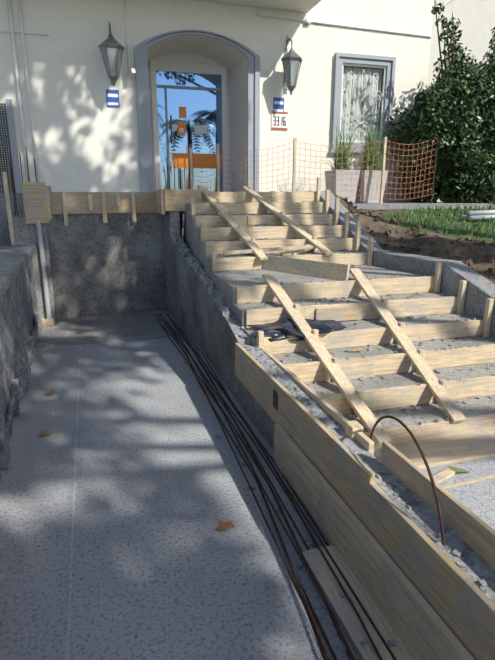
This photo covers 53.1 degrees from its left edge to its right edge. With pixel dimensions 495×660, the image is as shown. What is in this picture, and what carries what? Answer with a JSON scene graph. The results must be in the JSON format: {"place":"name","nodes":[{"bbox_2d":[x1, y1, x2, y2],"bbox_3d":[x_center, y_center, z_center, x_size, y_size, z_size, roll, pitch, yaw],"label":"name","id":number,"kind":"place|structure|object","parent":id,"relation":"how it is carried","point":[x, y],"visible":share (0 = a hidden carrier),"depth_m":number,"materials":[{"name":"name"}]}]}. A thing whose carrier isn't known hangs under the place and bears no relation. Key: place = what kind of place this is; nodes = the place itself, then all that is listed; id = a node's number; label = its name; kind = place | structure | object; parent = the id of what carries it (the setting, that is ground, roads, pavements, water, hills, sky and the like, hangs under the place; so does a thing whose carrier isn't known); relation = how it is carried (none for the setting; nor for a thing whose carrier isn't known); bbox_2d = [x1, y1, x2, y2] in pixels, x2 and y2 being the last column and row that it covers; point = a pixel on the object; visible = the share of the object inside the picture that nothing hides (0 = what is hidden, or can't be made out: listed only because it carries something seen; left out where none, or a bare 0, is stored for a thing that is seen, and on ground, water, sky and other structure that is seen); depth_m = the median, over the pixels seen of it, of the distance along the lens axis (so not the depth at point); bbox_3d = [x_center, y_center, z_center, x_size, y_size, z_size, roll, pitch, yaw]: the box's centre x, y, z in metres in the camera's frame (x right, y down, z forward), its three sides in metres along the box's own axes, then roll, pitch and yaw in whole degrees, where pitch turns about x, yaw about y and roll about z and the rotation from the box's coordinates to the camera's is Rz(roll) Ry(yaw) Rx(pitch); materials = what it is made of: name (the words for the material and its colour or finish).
{"place":"outdoors","nodes":[
{"label":"outdoors","id":0,"kind":"place"},
{"bbox_2d":[0,310,360,659],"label":"ramp pavement","id":1,"kind":"structure","parent":0,"point":[163,568],"depth_m":2.52,"materials":[{"name":"concrete"}]},
{"bbox_2d":[12,216,56,325],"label":"column","id":2,"kind":"structure","parent":1,"relation":"on","point":[37,234],"depth_m":6.16,"materials":[{"name":"concrete"}]},
{"bbox_2d":[2,147,52,245],"bbox_3d":[-2.656,-1.575,6.061,0.470,1.240,0.470,-4,16,-16],"label":"column form box","id":3,"kind":"object","parent":2,"relation":"on","point":[37,200],"visible":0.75,"depth_m":5.93,"materials":[{"name":"brown wood"}]},
{"bbox_2d":[36,335,324,659],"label":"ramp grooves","id":4,"kind":"object","parent":1,"relation":"on","point":[69,612],"visible":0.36,"depth_m":2.40,"materials":[{"name":"grey concrete"}]},
{"bbox_2d":[40,294,468,530],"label":"dry leaves","id":5,"kind":"object","parent":1,"relation":"on","point":[223,525],"visible":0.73,"depth_m":2.96,"materials":[{"name":"brown plant"}]},
{"bbox_2d":[155,313,396,659],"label":"rebar bundle","id":6,"kind":"object","parent":1,"relation":"on","point":[308,607],"visible":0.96,"depth_m":2.54,"materials":[{"name":"brown metal"}]},
{"bbox_2d":[161,211,494,603],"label":"stair side wall","id":7,"kind":"structure","parent":1,"relation":"on","point":[193,310],"depth_m":3.97,"materials":[{"name":"concrete"}]},
{"bbox_2d":[155,157,201,213],"bbox_3d":[-0.909,-1.864,6.415,0.500,0.690,0.700,-4,16,-16],"label":"wooden formwork","id":8,"kind":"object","parent":7,"relation":"attached to","point":[174,199],"depth_m":6.14,"materials":[{"name":"brown wood"}]},
{"bbox_2d":[182,211,184,240],"bbox_3d":[-0.807,-1.365,6.242,0.022,0.507,0.203,2,15,6],"label":"ranging pole","id":9,"kind":"object","parent":7,"relation":"attached to","point":[183,225],"visible":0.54,"depth_m":6.23,"materials":[{"name":"brown"}]},
{"bbox_2d":[174,238,249,341],"bbox_3d":[-0.432,-0.533,5.027,0.170,0.574,2.835,-5,16,-18],"label":"rubble","id":10,"kind":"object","parent":7,"relation":"attached to","point":[210,285],"depth_m":4.89,"materials":[{"name":"grey stone"}]},
{"bbox_2d":[369,415,445,547],"bbox_3d":[0.634,0.589,2.045,0.025,0.426,0.874,-1,15,-4],"label":"bent rebar","id":11,"kind":"object","parent":7,"relation":"attached to","point":[428,470],"visible":0.77,"depth_m":1.79,"materials":[{"name":"brown metal"}]},
{"bbox_2d":[301,545,413,659],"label":"ramp planks","id":12,"kind":"object","parent":1,"relation":"on","point":[342,609],"visible":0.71,"depth_m":1.95,"materials":[{"name":"brown wood"}]},
{"bbox_2d":[235,343,494,659],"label":"wooden formwork boards","id":13,"kind":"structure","parent":1,"relation":"on","point":[431,600],"depth_m":1.94,"materials":[{"name":"brown wood"}]},
{"bbox_2d":[273,389,277,410],"bbox_3d":[0.169,0.425,3.015,0.002,0.110,0.080,-4,16,-16],"label":"formwork slot","id":14,"kind":"object","parent":13,"relation":"attached to","point":[275,399],"visible":1,"depth_m":3.01,"materials":[{"name":"black"}]},
{"bbox_2d":[341,66,382,140],"bbox_3d":[2.098,-4.233,9.354,0.910,1.340,0.125,-4,16,-16],"label":"curtain","id":15,"kind":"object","parent":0,"point":[369,74],"depth_m":9.31,"materials":[{"name":"white fabric"}]},
{"bbox_2d":[333,194,494,283],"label":"soil","id":16,"kind":"structure","parent":0,"point":[437,249],"depth_m":5.97,"materials":[{"name":"brown soil"}]},
{"bbox_2d":[460,210,494,220],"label":"pvc pipes","id":17,"kind":"object","parent":16,"relation":"on","point":[476,215],"visible":0.92,"depth_m":6.96,"materials":[{"name":"grey plastic"}]},
{"bbox_2d":[373,450,494,529],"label":"pavement pad","id":18,"kind":"object","parent":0,"point":[477,498],"depth_m":2.82,"materials":[{"name":"concrete"}]},
{"bbox_2d":[433,468,494,488],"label":"wood scraps","id":19,"kind":"object","parent":18,"relation":"on","point":[442,476],"visible":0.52,"depth_m":2.86,"materials":[{"name":"brown wood"}]},
{"bbox_2d":[394,203,494,240],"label":"lawn","id":20,"kind":"structure","parent":0,"point":[434,209],"depth_m":6.89,"materials":[{"name":"green plant"}]},
{"bbox_2d":[427,0,494,204],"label":"neighbour building","id":21,"kind":"structure","parent":0,"point":[477,21],"depth_m":10.67,"materials":[{"name":"paint"}]},
{"label":"ground","id":22,"kind":"structure","parent":0,"visible":0},
{"bbox_2d":[0,245,38,422],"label":"old wall","id":23,"kind":"structure","parent":22,"relation":"on","point":[18,303],"depth_m":4.24,"materials":[{"name":"stone"}]},
{"bbox_2d":[0,312,42,479],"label":"old wall footing","id":24,"kind":"object","parent":23,"relation":"attached to","point":[19,388],"visible":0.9,"depth_m":3.74,"materials":[{"name":"stone"}]},
{"bbox_2d":[48,213,164,318],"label":"retaining wall","id":25,"kind":"structure","parent":22,"relation":"on","point":[113,265],"depth_m":6.66,"materials":[{"name":"grey concrete"}]},
{"bbox_2d":[50,192,155,225],"bbox_3d":[-1.864,-1.580,6.439,1.480,0.410,0.065,-7,17,-23],"label":"formwork board","id":26,"kind":"object","parent":25,"relation":"attached to","point":[65,204],"visible":0.92,"depth_m":6.41,"materials":[{"name":"beige wood"}]},
{"bbox_2d":[0,0,433,201],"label":"facade wall","id":27,"kind":"structure","parent":22,"relation":"on","point":[86,139],"depth_m":8.34,"materials":[{"name":"beige paint"}]},
{"bbox_2d":[0,99,21,192],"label":"metal grille","id":28,"kind":"object","parent":27,"relation":"attached to","point":[8,143],"visible":0.85,"depth_m":7.79,"materials":[{"name":"black metal"}]},
{"bbox_2d":[98,21,124,85],"bbox_3d":[-2.075,-4.283,7.652,0.348,0.965,0.476,4,16,13],"label":"lantern","id":29,"kind":"object","parent":27,"relation":"attached to","point":[111,48],"visible":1,"depth_m":7.56,"materials":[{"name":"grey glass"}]},
{"bbox_2d":[126,68,135,78],"bbox_3d":[-1.864,-4.127,7.942,0.088,0.149,0.211,-13,20,-39],"label":"security camera","id":30,"kind":"object","parent":27,"relation":"attached to","point":[131,72],"visible":1,"depth_m":7.90,"materials":[{"name":"white paint"}]},
{"bbox_2d":[150,53,227,191],"bbox_3d":[-1.101,-3.969,9.602,1.510,2.550,0.120,-4,16,-16],"label":"entrance door","id":31,"kind":"structure","parent":27,"relation":"attached to","point":[189,97],"depth_m":9.58,"materials":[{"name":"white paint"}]},
{"bbox_2d":[106,89,283,111],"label":"alarm signs","id":32,"kind":"object","parent":27,"relation":"attached to","point":[112,97],"visible":1,"depth_m":8.07,"materials":[{"name":"blue"}]},
{"bbox_2d":[134,29,259,191],"bbox_3d":[-0.804,-3.665,8.456,2.100,2.568,0.067,-4,16,-16],"label":"door surround","id":33,"kind":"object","parent":27,"relation":"attached to","point":[142,95],"depth_m":8.36,"materials":[{"name":"grey paint"}]},
{"bbox_2d":[0,0,431,181],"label":"conduits","id":34,"kind":"object","parent":27,"relation":"attached to","point":[307,21],"visible":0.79,"depth_m":7.74,"materials":[{"name":"grey metal"}]},
{"bbox_2d":[191,0,320,12],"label":"balcony slab","id":35,"kind":"structure","parent":27,"relation":"attached to","point":[305,6],"depth_m":8.13,"materials":[{"name":"beige paint"}]},
{"bbox_2d":[271,111,287,129],"bbox_3d":[0.573,-3.743,8.870,0.300,0.300,0.019,-4,16,-16],"label":"house number plaque","id":36,"kind":"object","parent":27,"relation":"attached to","point":[279,120],"visible":1,"depth_m":8.87,"materials":[{"name":"white ceramic"}]},
{"bbox_2d":[281,36,302,94],"bbox_3d":[0.758,-4.519,8.438,0.348,0.965,0.476,4,16,13],"label":"lantern","id":37,"kind":"object","parent":27,"relation":"attached to","point":[291,60],"visible":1,"depth_m":8.35,"materials":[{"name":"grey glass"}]},
{"bbox_2d":[329,52,395,153],"bbox_3d":[2.144,-4.171,9.204,1.260,1.670,0.120,-4,16,-16],"label":"window surround","id":38,"kind":"object","parent":27,"relation":"attached to","point":[385,63],"visible":0.77,"depth_m":9.12,"materials":[{"name":"grey paint"}]},
{"bbox_2d":[342,70,381,138],"bbox_3d":[2.132,-4.200,9.238,0.926,1.372,0.014,-4,16,-16],"label":"window grille","id":39,"kind":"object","parent":38,"relation":"attached to","point":[359,117],"depth_m":9.25,"materials":[{"name":"white metal"}]},
{"bbox_2d":[0,193,492,290],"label":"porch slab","id":40,"kind":"structure","parent":22,"relation":"on","point":[5,239],"depth_m":7.90,"materials":[{"name":"concrete"}]},
{"bbox_2d":[183,134,438,203],"bbox_3d":[1.025,-2.596,8.220,4.278,1.270,0.560,1,15,2],"label":"safety net fence","id":41,"kind":"object","parent":40,"relation":"on","point":[381,187],"visible":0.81,"depth_m":8.12,"materials":[{"name":"orange plastic"},{"name":"pine"}]},
{"bbox_2d":[325,170,359,202],"bbox_3d":[1.612,-2.455,8.521,0.449,0.540,0.449,-4,16,-16],"label":"planter","id":42,"kind":"object","parent":40,"relation":"on","point":[336,184],"visible":0.65,"depth_m":8.33,"materials":[{"name":"grey concrete"}]},
{"bbox_2d":[298,117,368,169],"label":"potted grass","id":43,"kind":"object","parent":42,"relation":"on","point":[344,157],"depth_m":8.31,"materials":[{"name":"green plant"}]},
{"bbox_2d":[355,170,387,202],"bbox_3d":[2.107,-2.479,8.609,0.449,0.540,0.449,-4,16,-16],"label":"planter","id":44,"kind":"object","parent":40,"relation":"on","point":[367,188],"visible":0.65,"depth_m":8.43,"materials":[{"name":"grey concrete"}]},
{"bbox_2d":[343,123,399,169],"bbox_3d":[2.094,-3.101,8.398,1.341,0.891,1.500,3,16,10],"label":"grass plant","id":45,"kind":"object","parent":44,"relation":"on","point":[368,162],"visible":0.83,"depth_m":8.40,"materials":[{"name":"green plant"}]},
{"bbox_2d":[382,0,494,208],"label":"shrub","id":46,"kind":"object","parent":40,"relation":"on","point":[431,107],"depth_m":8.41,"materials":[{"name":"green plant"}]},
{"bbox_2d":[411,64,494,202],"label":"shade shrub","id":47,"kind":"object","parent":40,"relation":"on","point":[448,166],"visible":0.19,"depth_m":8.51,"materials":[{"name":"green plant"}]},
{"bbox_2d":[179,204,494,431],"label":"concrete stairs","id":48,"kind":"structure","parent":22,"relation":"on","point":[226,283],"depth_m":4.09,"materials":[{"name":"grey concrete"}]},
{"bbox_2d":[223,243,349,280],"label":"loose boards","id":49,"kind":"object","parent":48,"relation":"on","point":[330,270],"visible":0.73,"depth_m":4.90,"materials":[{"name":"brown wood"}]},
{"bbox_2d":[247,317,345,341],"bbox_3d":[0.392,-0.035,3.970,0.818,0.135,0.519,-4,16,-16],"label":"plastic sheet","id":50,"kind":"object","parent":48,"relation":"on","point":[283,328],"visible":0.77,"depth_m":3.86,"materials":[{"name":"grey plastic"}]},
{"bbox_2d":[190,192,494,468],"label":"stair formwork boards","id":51,"kind":"object","parent":48,"relation":"on","point":[447,442],"visible":0.62,"depth_m":4.12,"materials":[{"name":"beige wood"}]},
{"bbox_2d":[197,185,465,444],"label":"diagonal wooden braces","id":52,"kind":"object","parent":51,"relation":"on","point":[364,413],"visible":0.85,"depth_m":3.85,"materials":[{"name":"beige wood"}]},
{"bbox_2d":[191,177,493,347],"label":"wooden stakes","id":53,"kind":"object","parent":48,"relation":"on","point":[459,309],"visible":0.83,"depth_m":5.03,"materials":[{"name":"beige wood"}]},
{"bbox_2d":[196,191,494,651],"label":"rubble","id":54,"kind":"object","parent":48,"relation":"on","point":[458,552],"visible":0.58,"depth_m":3.47,"materials":[{"name":"grey stone"}]},
{"bbox_2d":[307,191,494,337],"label":"concrete curb","id":55,"kind":"structure","parent":22,"relation":"on","point":[480,289],"depth_m":4.68,"materials":[{"name":"concrete"}]}
]}

